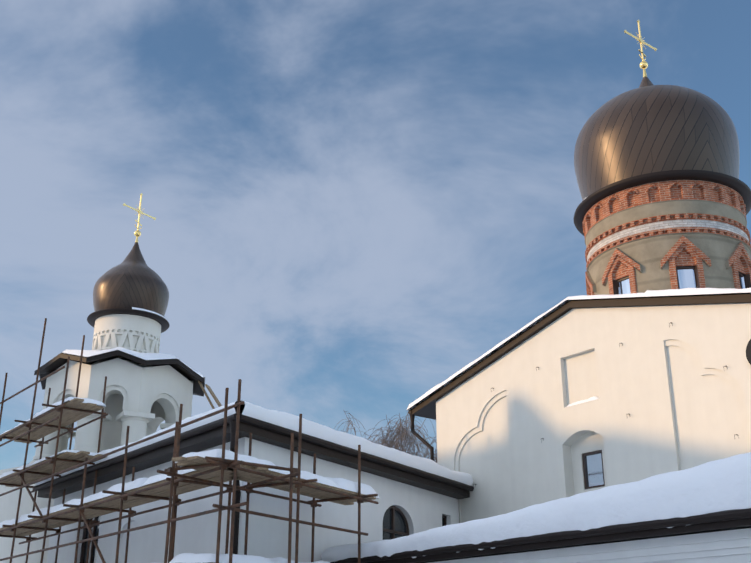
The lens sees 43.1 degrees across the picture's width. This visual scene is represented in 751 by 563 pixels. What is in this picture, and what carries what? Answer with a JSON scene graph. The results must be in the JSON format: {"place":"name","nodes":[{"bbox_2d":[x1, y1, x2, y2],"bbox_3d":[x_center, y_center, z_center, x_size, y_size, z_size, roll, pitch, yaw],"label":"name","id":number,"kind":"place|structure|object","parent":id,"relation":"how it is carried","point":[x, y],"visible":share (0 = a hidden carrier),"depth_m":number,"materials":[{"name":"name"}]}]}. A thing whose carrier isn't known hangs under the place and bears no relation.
{"place":"outdoors","nodes":[
{"label":"outdoors","id":0,"kind":"place"},
{"bbox_2d":[62,347,203,376],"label":"snow","id":1,"kind":"structure","parent":0,"point":[144,356],"depth_m":27.13,"materials":[{"name":"white snow"}]},
{"bbox_2d":[132,307,166,319],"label":"snow","id":2,"kind":"structure","parent":0,"point":[148,311],"depth_m":28.74,"materials":[{"name":"white snow"}]},
{"bbox_2d":[0,397,379,562],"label":"snow","id":3,"kind":"structure","parent":0,"point":[345,484],"depth_m":17.42,"materials":[{"name":"white snow"}]},
{"bbox_2d":[47,437,458,562],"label":"annex walls","id":4,"kind":"structure","parent":0,"point":[422,510],"depth_m":19.90,"materials":[{"name":"white paint"}]},
{"bbox_2d":[34,413,473,553],"bbox_3d":[-2.171,7.471,22.637,9.076,5.587,10.322,16,-26,-35],"label":"roof eave","id":5,"kind":"object","parent":4,"relation":"on","point":[204,437],"visible":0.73,"depth_m":20.20,"materials":[{"name":"black metal"}]},
{"bbox_2d":[80,506,446,562],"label":"annex windows","id":6,"kind":"structure","parent":4,"relation":"in","point":[395,523],"depth_m":22.62,"materials":[{"name":"black glass"}]},
{"bbox_2d":[36,400,472,485],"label":"snow","id":7,"kind":"structure","parent":0,"point":[291,422],"depth_m":19.95,"materials":[{"name":"white snow"}]},
{"bbox_2d":[0,0,750,469],"label":"sky","id":8,"kind":"structure","parent":0,"point":[353,203],"materials":[{"name":"blue"}]},
{"bbox_2d":[321,452,750,561],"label":"snow","id":9,"kind":"structure","parent":0,"point":[724,484],"depth_m":13.79,"materials":[{"name":"white snow"}]},
{"bbox_2d":[429,528,750,562],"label":"wall","id":10,"kind":"structure","parent":0,"point":[730,546],"depth_m":13.52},
{"bbox_2d":[330,508,750,562],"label":"roof eave","id":11,"kind":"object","parent":10,"relation":"on","point":[734,519],"depth_m":14.19,"materials":[{"name":"black metal"}]},
{"bbox_2d":[436,303,750,522],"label":"church wall","id":12,"kind":"structure","parent":0,"point":[679,393],"depth_m":22.30,"materials":[{"name":"white paint"}]},
{"bbox_2d":[408,294,750,460],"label":"roof eave","id":13,"kind":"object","parent":12,"relation":"on","point":[426,408],"depth_m":23.81,"materials":[{"name":"brown metal"}]},
{"bbox_2d":[582,450,604,488],"bbox_3d":[5.132,4.415,22.270,0.060,0.850,0.620,16,-26,-35],"label":"church window","id":14,"kind":"structure","parent":12,"relation":"in","point":[593,470],"depth_m":22.31,"materials":[{"name":"glass"}]},
{"label":"snowy ground","id":15,"kind":"object","parent":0,"visible":0},
{"bbox_2d":[0,358,192,562],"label":"bell tower","id":16,"kind":"structure","parent":15,"relation":"on","point":[141,402],"depth_m":26.84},
{"bbox_2d":[34,350,204,396],"bbox_3d":[-7.674,2.862,28.928,5.075,0.680,5.075,16,-26,-35],"label":"roof eave","id":17,"kind":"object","parent":16,"relation":"on","point":[60,360],"depth_m":27.52,"materials":[{"name":"black metal"}]},
{"bbox_2d":[91,314,160,367],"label":"drum tower","id":18,"kind":"structure","parent":17,"relation":"on","point":[140,334],"depth_m":28.56,"materials":[{"name":"white paint"}]},
{"bbox_2d":[87,308,169,332],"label":"dome cornice","id":19,"kind":"structure","parent":18,"relation":"on","point":[95,315],"depth_m":28.71,"materials":[{"name":"brown metal"}]},
{"bbox_2d":[93,242,168,315],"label":"onion dome","id":20,"kind":"structure","parent":19,"relation":"on","point":[131,280],"depth_m":29.02,"materials":[{"name":"brown metal"}]},
{"bbox_2d":[123,193,155,241],"bbox_3d":[-7.674,-2.021,30.842,0.224,1.886,1.400,-14,-26,32],"label":"cross","id":21,"kind":"object","parent":20,"relation":"on","point":[137,233],"visible":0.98,"depth_m":30.82,"materials":[{"name":"gold metal"}]},
{"bbox_2d":[198,381,221,408],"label":"loose boards","id":22,"kind":"object","parent":16,"relation":"on","point":[215,398],"visible":0.43,"depth_m":28.30,"materials":[{"name":"brown wood"}]},
{"bbox_2d":[0,318,378,562],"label":"scaffold tubes","id":23,"kind":"object","parent":15,"relation":"on","point":[223,463],"visible":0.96,"depth_m":17.92},
{"bbox_2d":[0,398,375,562],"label":"scaffold platforms","id":24,"kind":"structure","parent":23,"relation":"on","point":[69,417],"depth_m":20.26,"materials":[{"name":"brown wood"}]},
{"bbox_2d":[335,411,412,450],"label":"bare tree","id":25,"kind":"object","parent":15,"relation":"on","point":[382,431],"visible":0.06,"depth_m":61.19,"materials":[{"name":"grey plant"}]},
{"bbox_2d":[367,413,434,458],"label":"bare tree","id":26,"kind":"object","parent":15,"relation":"on","point":[403,430],"visible":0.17,"depth_m":60.20,"materials":[{"name":"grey plant"}]},
{"bbox_2d":[365,419,436,461],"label":"bare tree","id":27,"kind":"object","parent":15,"relation":"on","point":[425,453],"visible":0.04,"depth_m":63.68,"materials":[{"name":"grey plant"}]},
{"bbox_3d":[8.727,6.296,24.467,8.650,9.710,10.330,16,-26,-35],"label":"church","id":28,"kind":"object","parent":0,"visible":0},
{"bbox_2d":[407,288,750,410],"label":"snow","id":29,"kind":"structure","parent":28,"relation":"on","point":[653,294],"depth_m":23.01,"materials":[{"name":"white snow"}]},
{"bbox_2d":[566,396,598,406],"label":"snow","id":30,"kind":"structure","parent":28,"relation":"on","point":[586,400],"depth_m":22.54,"materials":[{"name":"white snow"}]},
{"bbox_2d":[473,322,738,486],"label":"scaffold anchors","id":31,"kind":"object","parent":28,"relation":"attached to","point":[629,414],"visible":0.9,"depth_m":21.98,"materials":[{"name":"grey metal"}]},
{"bbox_2d":[582,180,750,294],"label":"drum","id":32,"kind":"object","parent":28,"relation":"on","point":[669,234],"visible":0.6,"depth_m":25.36,"materials":[{"name":"beige paint"}]},
{"bbox_2d":[573,170,750,235],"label":"dome cornice","id":33,"kind":"structure","parent":32,"relation":"on","point":[740,187],"depth_m":25.84,"materials":[{"name":"black paint"}]},
{"bbox_2d":[746,339,750,364],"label":"wall medallion","id":34,"kind":"object","parent":28,"relation":"attached to","point":[748,352],"depth_m":19.30,"materials":[{"name":"black"}]},
{"label":"drum cap","id":35,"kind":"object","parent":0,"visible":0},
{"bbox_2d":[574,77,739,200],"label":"dome","id":36,"kind":"structure","parent":35,"relation":"on","point":[646,126],"depth_m":26.43,"materials":[{"name":"metal"}]},
{"bbox_2d":[624,20,656,76],"bbox_3d":[8.331,-7.275,29.746,1.627,2.194,0.260,16,-26,-35],"label":"cross","id":37,"kind":"object","parent":36,"relation":"on","point":[643,65],"visible":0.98,"depth_m":29.68,"materials":[{"name":"gold metal"}]}
]}

